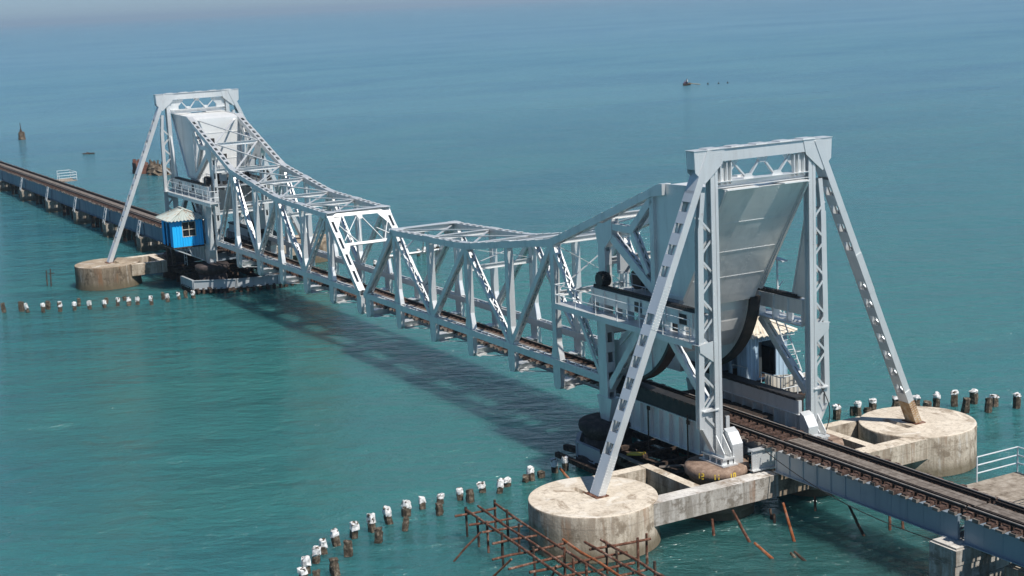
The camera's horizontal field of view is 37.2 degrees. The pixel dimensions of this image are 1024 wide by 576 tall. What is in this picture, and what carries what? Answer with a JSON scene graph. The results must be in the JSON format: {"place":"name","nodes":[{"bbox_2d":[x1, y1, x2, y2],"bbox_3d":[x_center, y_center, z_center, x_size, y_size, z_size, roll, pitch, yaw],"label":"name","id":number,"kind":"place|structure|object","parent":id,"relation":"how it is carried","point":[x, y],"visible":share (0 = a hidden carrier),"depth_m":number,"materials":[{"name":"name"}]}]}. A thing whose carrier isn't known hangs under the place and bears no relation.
{"place":"outdoors","nodes":[
{"label":"outdoors","id":0,"kind":"place"},
{"bbox_2d":[0,0,523,24],"label":"sky","id":1,"kind":"structure","parent":0,"point":[11,11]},
{"bbox_2d":[0,0,1023,575],"bbox_3d":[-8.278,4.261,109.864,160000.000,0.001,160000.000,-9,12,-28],"label":"sea","id":2,"kind":"structure","parent":0,"point":[278,430],"depth_m":142.83,"materials":[{"name":"liquid"}]},
{"bbox_2d":[0,180,21,191],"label":"stone pier","id":3,"kind":"structure","parent":2,"relation":"on","point":[5,186],"depth_m":224.37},
{"bbox_2d":[0,161,14,179],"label":"girder span","id":4,"kind":"object","parent":3,"relation":"on","point":[3,164],"visible":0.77,"depth_m":226.83,"materials":[{"name":"paint"}]},
{"bbox_2d":[10,184,17,193],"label":"pile bent","id":5,"kind":"object","parent":2,"relation":"in","point":[12,189],"visible":0.23,"depth_m":219.87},
{"bbox_2d":[0,166,41,188],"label":"girder span","id":6,"kind":"object","parent":5,"relation":"on","point":[13,175],"visible":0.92,"depth_m":217.68,"materials":[{"name":"paint"}]},
{"bbox_2d":[18,126,25,139],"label":"beacon stump","id":7,"kind":"object","parent":2,"relation":"in","point":[21,134],"visible":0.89,"depth_m":321.90,"materials":[{"name":"stone"}]},
{"bbox_2d":[19,189,42,201],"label":"stone pier","id":8,"kind":"structure","parent":2,"relation":"on","point":[26,195],"depth_m":210.61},
{"bbox_2d":[34,193,43,204],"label":"pile bent","id":9,"kind":"object","parent":2,"relation":"in","point":[39,200],"visible":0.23,"depth_m":206.05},
{"bbox_2d":[45,199,69,212],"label":"stone pier","id":10,"kind":"structure","parent":2,"relation":"on","point":[52,205],"depth_m":197.00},
{"bbox_2d":[60,203,70,215],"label":"pile bent","id":11,"kind":"object","parent":2,"relation":"in","point":[67,210],"visible":0.23,"depth_m":192.76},
{"bbox_2d":[69,207,76,219],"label":"pile bent","id":12,"kind":"object","parent":2,"relation":"in","point":[71,208],"visible":0.13,"depth_m":188.64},
{"bbox_2d":[49,183,94,209],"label":"girder span","id":13,"kind":"object","parent":12,"relation":"on","point":[65,194],"visible":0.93,"depth_m":190.86,"materials":[{"name":"paint"}]},
{"bbox_2d":[73,210,95,223],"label":"stone pier","id":14,"kind":"structure","parent":2,"relation":"on","point":[80,217],"depth_m":184.27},
{"bbox_2d":[89,214,100,227],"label":"pile bent","id":15,"kind":"object","parent":2,"relation":"in","point":[93,220],"visible":0.21,"depth_m":180.33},
{"bbox_2d":[99,218,107,231],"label":"pile bent","id":16,"kind":"object","parent":2,"relation":"in","point":[100,220],"visible":0.11,"depth_m":176.37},
{"bbox_2d":[77,193,125,221],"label":"girder span","id":17,"kind":"object","parent":16,"relation":"on","point":[95,204],"visible":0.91,"depth_m":178.53,"materials":[{"name":"paint"}]},
{"bbox_2d":[74,257,141,290],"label":"concrete drum","id":18,"kind":"object","parent":2,"relation":"on","point":[97,275],"visible":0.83,"depth_m":138.82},
{"bbox_2d":[129,245,301,275],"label":"tie frame","id":19,"kind":"object","parent":18,"relation":"attached to","point":[152,263],"visible":0.36,"depth_m":140.78,"materials":[{"name":"concrete"}]},
{"bbox_2d":[142,217,162,242],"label":"girder span","id":20,"kind":"object","parent":19,"relation":"on","point":[153,227],"visible":0.26,"depth_m":157.75,"materials":[{"name":"paint"}]},
{"bbox_2d":[102,222,131,236],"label":"stone pier","id":21,"kind":"structure","parent":2,"relation":"on","point":[109,229],"depth_m":172.15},
{"bbox_2d":[122,228,133,240],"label":"pile bent","id":22,"kind":"object","parent":2,"relation":"in","point":[127,235],"visible":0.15,"depth_m":168.49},
{"bbox_2d":[132,231,141,245],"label":"pile bent","id":23,"kind":"object","parent":2,"relation":"in","point":[135,236],"visible":0.12,"depth_m":164.37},
{"bbox_2d":[108,204,159,234],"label":"girder span","id":24,"kind":"object","parent":23,"relation":"on","point":[135,214],"visible":0.73,"depth_m":165.69,"materials":[{"name":"paint"}]},
{"bbox_2d":[136,235,165,251],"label":"stone pier","id":25,"kind":"structure","parent":2,"relation":"on","point":[144,243],"depth_m":160.48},
{"bbox_2d":[132,159,170,175],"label":"ruined pier","id":26,"kind":"structure","parent":2,"relation":"in","point":[153,167],"depth_m":238.71,"materials":[{"name":"stone"}]},
{"bbox_2d":[163,250,193,277],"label":"round pier","id":27,"kind":"structure","parent":2,"relation":"in","point":[180,258],"depth_m":143.21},
{"bbox_2d":[105,89,300,263],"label":"support tower","id":28,"kind":"structure","parent":27,"relation":"on","point":[196,193],"depth_m":141.26,"materials":[{"name":"metal"}]},
{"bbox_2d":[155,206,204,260],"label":"control cabin","id":29,"kind":"object","parent":28,"relation":"attached to","point":[182,227],"visible":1,"depth_m":135.31,"materials":[{"name":"metal"}]},
{"bbox_2d":[164,246,191,264],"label":"landing","id":30,"kind":"object","parent":29,"relation":"attached to","point":[172,254],"visible":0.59,"depth_m":138.87,"materials":[{"name":"metal"}]},
{"bbox_2d":[181,221,195,236],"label":"window","id":31,"kind":"structure","parent":29,"relation":"in","point":[188,228],"depth_m":135.19,"materials":[{"name":"white glass"}]},
{"bbox_2d":[187,221,265,261],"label":"track girder","id":32,"kind":"object","parent":28,"relation":"attached to","point":[222,253],"visible":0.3,"depth_m":140.96,"materials":[{"name":"metal"}]},
{"bbox_2d":[248,230,277,245],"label":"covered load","id":33,"kind":"object","parent":32,"relation":"on","point":[269,243],"visible":0.25,"depth_m":137.67},
{"bbox_2d":[171,110,422,313],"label":"bascule leaf","id":34,"kind":"object","parent":32,"relation":"on","point":[218,157],"visible":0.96,"depth_m":126.66,"materials":[{"name":"metal"}]},
{"bbox_2d":[167,259,256,281],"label":"timber staging","id":35,"kind":"object","parent":2,"relation":"in","point":[191,271],"visible":0.26,"depth_m":140.50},
{"bbox_2d":[195,261,229,292],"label":"round pier","id":36,"kind":"structure","parent":2,"relation":"in","point":[212,271],"depth_m":135.05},
{"bbox_2d":[180,269,300,293],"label":"channel fender","id":37,"kind":"object","parent":2,"relation":"on","point":[253,282],"visible":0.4,"depth_m":134.52,"materials":[{"name":"grey paint"}]},
{"bbox_2d":[277,234,327,262],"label":"concrete drum","id":38,"kind":"object","parent":2,"relation":"on","point":[322,247],"visible":0.11,"depth_m":148.30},
{"bbox_2d":[297,567,307,575],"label":"pile stub","id":39,"kind":"object","parent":2,"relation":"in","point":[302,571],"visible":1,"depth_m":65.30,"materials":[{"name":"concrete"}]},
{"bbox_2d":[301,555,310,573],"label":"pile stub","id":40,"kind":"object","parent":2,"relation":"in","point":[306,561],"visible":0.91,"depth_m":66.29,"materials":[{"name":"concrete"}]},
{"bbox_2d":[312,545,320,563],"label":"pile stub","id":41,"kind":"object","parent":2,"relation":"in","point":[316,552],"visible":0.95,"depth_m":67.54,"materials":[{"name":"concrete"}]},
{"bbox_2d":[319,538,327,554],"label":"pile stub","id":42,"kind":"object","parent":2,"relation":"in","point":[323,544],"visible":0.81,"depth_m":68.63,"materials":[{"name":"concrete"}]},
{"bbox_2d":[329,557,340,575],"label":"pile stub","id":43,"kind":"object","parent":2,"relation":"in","point":[334,570],"visible":1,"depth_m":65.98,"materials":[{"name":"wood"}]},
{"bbox_2d":[330,527,340,546],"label":"pile stub","id":44,"kind":"object","parent":2,"relation":"in","point":[334,537],"visible":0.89,"depth_m":69.61,"materials":[{"name":"concrete"}]},
{"bbox_2d":[343,539,352,556],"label":"pile stub","id":45,"kind":"object","parent":2,"relation":"in","point":[348,549],"visible":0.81,"depth_m":68.23,"materials":[{"name":"wood"}]},
{"bbox_2d":[349,521,359,538],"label":"pile stub","id":46,"kind":"object","parent":2,"relation":"in","point":[354,527],"visible":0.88,"depth_m":70.46,"materials":[{"name":"concrete"}]},
{"bbox_2d":[366,513,375,532],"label":"pile stub","id":47,"kind":"object","parent":2,"relation":"in","point":[370,520],"visible":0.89,"depth_m":71.24,"materials":[{"name":"concrete"}]},
{"bbox_2d":[374,526,382,543],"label":"pile stub","id":48,"kind":"object","parent":2,"relation":"in","point":[378,534],"visible":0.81,"depth_m":69.74,"materials":[{"name":"wood"}]},
{"bbox_2d":[382,506,393,524],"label":"pile stub","id":49,"kind":"object","parent":2,"relation":"in","point":[387,514],"visible":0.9,"depth_m":72.20,"materials":[{"name":"concrete"}]},
{"bbox_2d":[402,517,408,531],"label":"pile stub","id":50,"kind":"object","parent":2,"relation":"in","point":[405,525],"visible":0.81,"depth_m":71.25,"materials":[{"name":"wood"}]},
{"bbox_2d":[401,500,411,516],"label":"pile stub","id":51,"kind":"object","parent":2,"relation":"in","point":[406,508],"visible":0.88,"depth_m":73.22,"materials":[{"name":"concrete"}]},
{"bbox_2d":[418,496,425,509],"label":"pile stub","id":52,"kind":"object","parent":2,"relation":"in","point":[422,503],"visible":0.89,"depth_m":74.21,"materials":[{"name":"concrete"}]},
{"bbox_2d":[435,502,443,515],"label":"pile stub","id":53,"kind":"object","parent":2,"relation":"in","point":[439,509],"visible":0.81,"depth_m":73.20,"materials":[{"name":"wood"}]},
{"bbox_2d":[436,493,443,503],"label":"pile stub","id":54,"kind":"object","parent":2,"relation":"in","point":[440,497],"visible":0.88,"depth_m":74.84,"materials":[{"name":"concrete"}]},
{"bbox_2d":[455,487,462,500],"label":"pile stub","id":55,"kind":"object","parent":2,"relation":"in","point":[459,492],"visible":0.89,"depth_m":75.25,"materials":[{"name":"concrete"}]},
{"bbox_2d":[465,489,474,502],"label":"pile stub","id":56,"kind":"object","parent":2,"relation":"in","point":[469,495],"visible":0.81,"depth_m":74.87,"materials":[{"name":"wood"}]},
{"bbox_2d":[476,481,485,492],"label":"pile stub","id":57,"kind":"object","parent":2,"relation":"in","point":[481,486],"visible":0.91,"depth_m":76.25,"materials":[{"name":"concrete"}]},
{"bbox_2d":[496,478,503,493],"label":"pile stub","id":58,"kind":"object","parent":2,"relation":"in","point":[500,484],"visible":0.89,"depth_m":76.01,"materials":[{"name":"concrete"}]},
{"bbox_2d":[503,477,510,487],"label":"pile stub","id":59,"kind":"object","parent":2,"relation":"in","point":[507,481],"visible":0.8,"depth_m":77.00,"materials":[{"name":"concrete"}]},
{"bbox_2d":[522,474,528,482],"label":"pile stub","id":60,"kind":"object","parent":2,"relation":"in","point":[525,478],"visible":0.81,"depth_m":77.63,"materials":[{"name":"wood"}]},
{"bbox_2d":[526,465,534,480],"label":"pile stub","id":61,"kind":"object","parent":2,"relation":"in","point":[530,471],"visible":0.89,"depth_m":77.80,"materials":[{"name":"concrete"}]},
{"bbox_2d":[537,470,544,477],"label":"pile stub","id":62,"kind":"object","parent":2,"relation":"in","point":[540,473],"visible":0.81,"depth_m":78.23,"materials":[{"name":"wood"}]},
{"bbox_2d":[550,458,557,473],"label":"pile stub","id":63,"kind":"object","parent":2,"relation":"in","point":[554,464],"visible":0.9,"depth_m":78.86,"materials":[{"name":"concrete"}]},
{"bbox_2d":[453,499,664,575],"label":"rusty scaffold","id":64,"kind":"object","parent":2,"relation":"in","point":[606,555],"visible":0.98,"depth_m":64.56,"materials":[{"name":"metal"}]},
{"bbox_2d":[561,456,568,470],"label":"pile stub","id":65,"kind":"object","parent":2,"relation":"in","point":[565,463],"visible":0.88,"depth_m":79.16,"materials":[{"name":"concrete"}]},
{"bbox_2d":[528,476,660,562],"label":"concrete drum","id":66,"kind":"object","parent":2,"relation":"on","point":[569,510],"visible":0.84,"depth_m":66.92,"materials":[{"name":"concrete"}]},
{"bbox_2d":[576,412,636,470],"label":"round pier","id":67,"kind":"structure","parent":2,"relation":"in","point":[594,428],"depth_m":79.28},
{"bbox_2d":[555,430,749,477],"bbox_3d":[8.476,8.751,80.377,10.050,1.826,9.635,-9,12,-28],"label":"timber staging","id":68,"kind":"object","parent":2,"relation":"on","point":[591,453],"visible":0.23,"depth_m":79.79,"materials":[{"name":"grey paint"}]},
{"bbox_2d":[599,438,757,480],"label":"timber staging","id":69,"kind":"object","parent":2,"relation":"in","point":[673,457],"visible":0.12,"depth_m":76.99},
{"bbox_2d":[610,451,643,465],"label":"loose plank","id":70,"kind":"object","parent":69,"relation":"on","point":[632,460],"visible":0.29,"depth_m":75.47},
{"bbox_2d":[627,452,645,455],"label":"timber board","id":71,"kind":"object","parent":69,"relation":"on","point":[636,453],"visible":1,"depth_m":76.42,"materials":[{"name":"wood"}]},
{"bbox_2d":[659,464,683,467],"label":"loose plank","id":72,"kind":"object","parent":69,"relation":"on","point":[670,466],"visible":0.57,"depth_m":74.15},
{"bbox_2d":[684,454,753,520],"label":"round pier","id":73,"kind":"structure","parent":2,"relation":"in","point":[698,471],"depth_m":70.86,"materials":[{"name":"brown concrete"}]},
{"bbox_2d":[554,136,925,498],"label":"support tower","id":74,"kind":"structure","parent":73,"relation":"on","point":[710,168],"depth_m":72.34,"materials":[{"name":"metal"}]},
{"bbox_2d":[617,366,822,471],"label":"track girder","id":75,"kind":"object","parent":74,"relation":"attached to","point":[759,419],"visible":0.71,"depth_m":75.18,"materials":[{"name":"metal"}]},
{"bbox_2d":[363,174,809,396],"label":"bascule leaf","id":76,"kind":"object","parent":75,"relation":"on","point":[755,221],"visible":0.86,"depth_m":83.41,"materials":[{"name":"metal"}]},
{"bbox_2d":[647,405,649,449],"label":"upright pipe","id":77,"kind":"object","parent":75,"relation":"attached to","point":[648,408],"visible":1,"depth_m":77.18,"materials":[{"name":"metal"}]},
{"bbox_2d":[686,415,689,458],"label":"upright pipe","id":78,"kind":"object","parent":75,"relation":"attached to","point":[687,422],"visible":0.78,"depth_m":74.27,"materials":[{"name":"metal"}]},
{"bbox_2d":[722,316,796,381],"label":"control cabin","id":79,"kind":"object","parent":74,"relation":"attached to","point":[758,354],"visible":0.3,"depth_m":80.19,"materials":[{"name":"metal"}]},
{"bbox_2d":[757,340,761,375],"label":"door","id":80,"kind":"structure","parent":79,"relation":"in","point":[760,346],"depth_m":80.55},
{"bbox_2d":[731,364,804,395],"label":"cabin balcony","id":81,"kind":"structure","parent":79,"relation":"attached to","point":[787,382],"depth_m":77.89,"materials":[{"name":"metal"}]},
{"bbox_2d":[771,308,801,370],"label":"caged ladder","id":82,"kind":"object","parent":81,"relation":"on","point":[789,334],"visible":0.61,"depth_m":77.61,"materials":[{"name":"metal"}]},
{"bbox_2d":[775,256,787,288],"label":"lamp post","id":83,"kind":"object","parent":74,"relation":"on","point":[777,259],"visible":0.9,"depth_m":76.03,"materials":[{"name":"metal"}]},
{"bbox_2d":[594,416,927,526],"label":"tie frame","id":84,"kind":"object","parent":73,"relation":"attached to","point":[679,498],"visible":0.55,"depth_m":70.67,"materials":[{"name":"concrete"}]},
{"bbox_2d":[732,509,750,541],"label":"broken rod","id":85,"kind":"object","parent":2,"relation":"on","point":[741,527],"visible":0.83,"depth_m":67.77,"materials":[{"name":"metal"}]},
{"bbox_2d":[753,542,773,558],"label":"broken rod","id":86,"kind":"object","parent":2,"relation":"on","point":[767,554],"visible":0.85,"depth_m":65.71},
{"bbox_2d":[782,502,795,541],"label":"broken rod","id":87,"kind":"object","parent":2,"relation":"on","point":[789,524],"visible":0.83,"depth_m":67.60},
{"bbox_2d":[791,433,843,496],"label":"round pier","id":88,"kind":"structure","parent":2,"relation":"in","point":[813,492],"depth_m":73.51,"materials":[{"name":"brown concrete"}]},
{"bbox_2d":[832,404,841,419],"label":"pile stub","id":89,"kind":"object","parent":2,"relation":"in","point":[836,411],"visible":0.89,"depth_m":86.08,"materials":[{"name":"concrete"}]},
{"bbox_2d":[848,506,865,535],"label":"broken rod","id":90,"kind":"object","parent":2,"relation":"on","point":[857,522],"visible":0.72,"depth_m":67.88,"materials":[{"name":"metal"}]},
{"bbox_2d":[853,400,861,416],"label":"pile stub","id":91,"kind":"object","parent":2,"relation":"in","point":[857,408],"visible":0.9,"depth_m":86.66,"materials":[{"name":"concrete"}]},
{"bbox_2d":[868,398,876,410],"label":"pile stub","id":92,"kind":"object","parent":2,"relation":"in","point":[872,403],"visible":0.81,"depth_m":87.26,"materials":[{"name":"concrete"}]},
{"bbox_2d":[891,396,899,406],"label":"pile stub","id":93,"kind":"object","parent":2,"relation":"in","point":[895,402],"visible":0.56,"depth_m":87.42,"materials":[{"name":"concrete"}]},
{"bbox_2d":[912,395,920,405],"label":"pile stub","id":94,"kind":"object","parent":2,"relation":"in","point":[916,398],"visible":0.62,"depth_m":87.81,"materials":[{"name":"wood"}]},
{"bbox_2d":[858,406,976,476],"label":"concrete drum","id":95,"kind":"object","parent":2,"relation":"on","point":[950,435],"visible":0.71,"depth_m":76.33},
{"bbox_2d":[922,400,931,406],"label":"pile stub","id":96,"kind":"object","parent":2,"relation":"in","point":[927,403],"visible":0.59,"depth_m":87.40,"materials":[{"name":"wood"}]},
{"bbox_2d":[933,391,940,407],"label":"pile stub","id":97,"kind":"object","parent":2,"relation":"in","point":[936,398],"visible":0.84,"depth_m":87.41,"materials":[{"name":"concrete"}]},
{"bbox_2d":[950,390,958,406],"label":"pile stub","id":98,"kind":"object","parent":2,"relation":"in","point":[954,398],"visible":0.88,"depth_m":87.67,"materials":[{"name":"wood"}]},
{"bbox_2d":[961,397,970,413],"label":"pile stub","id":99,"kind":"object","parent":2,"relation":"in","point":[965,408],"visible":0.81,"depth_m":86.21,"materials":[{"name":"wood"}]},
{"bbox_2d":[929,531,1010,575],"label":"stone pier","id":100,"kind":"structure","parent":2,"relation":"in","point":[948,557],"depth_m":60.87,"materials":[{"name":"concrete"}]},
{"bbox_2d":[765,451,931,539],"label":"slack cable","id":101,"kind":"object","parent":100,"relation":"attached to","point":[845,503],"visible":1,"depth_m":65.90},
{"bbox_2d":[771,434,998,540],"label":"girder span","id":102,"kind":"object","parent":100,"relation":"on","point":[924,501],"visible":0.94,"depth_m":65.37,"materials":[{"name":"paint"}]},
{"bbox_2d":[961,498,1023,566],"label":"girder span","id":103,"kind":"object","parent":100,"relation":"on","point":[1000,534],"visible":1,"depth_m":59.59,"materials":[{"name":"paint"}]},
{"bbox_2d":[967,446,1023,505],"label":"refuge platform","id":104,"kind":"structure","parent":100,"relation":"on","point":[1008,487],"depth_m":65.21,"materials":[{"name":"paint"}]},
{"bbox_2d":[969,388,977,403],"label":"pile stub","id":105,"kind":"object","parent":2,"relation":"in","point":[973,393],"visible":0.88,"depth_m":88.04,"materials":[{"name":"wood"}]},
{"bbox_2d":[984,398,992,412],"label":"pile stub","id":106,"kind":"object","parent":2,"relation":"in","point":[988,405],"visible":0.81,"depth_m":86.21,"materials":[{"name":"wood"}]},
{"bbox_2d":[989,394,999,406],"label":"pile stub","id":107,"kind":"object","parent":2,"relation":"in","point":[995,397],"visible":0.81,"depth_m":87.34,"materials":[{"name":"concrete"}]},
{"bbox_2d":[1004,563,1023,575],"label":"stone pier","id":108,"kind":"structure","parent":2,"relation":"on","point":[1011,569],"depth_m":58.80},
{"bbox_2d":[1012,392,1020,408],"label":"pile stub","id":109,"kind":"object","parent":2,"relation":"in","point":[1016,400],"visible":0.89,"depth_m":86.68,"materials":[{"name":"wood"}]},
{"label":"pile bent","id":110,"kind":"object","parent":2,"relation":"in","visible":0},
{"bbox_2d":[23,174,65,198],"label":"girder span","id":111,"kind":"object","parent":110,"relation":"on","point":[39,184],"visible":0.86,"depth_m":204.03,"materials":[{"name":"paint"}]},
{"bbox_2d":[56,170,76,181],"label":"refuge platform","id":112,"kind":"structure","parent":111,"relation":"attached to","point":[66,179],"depth_m":207.28,"materials":[{"name":"paint"}]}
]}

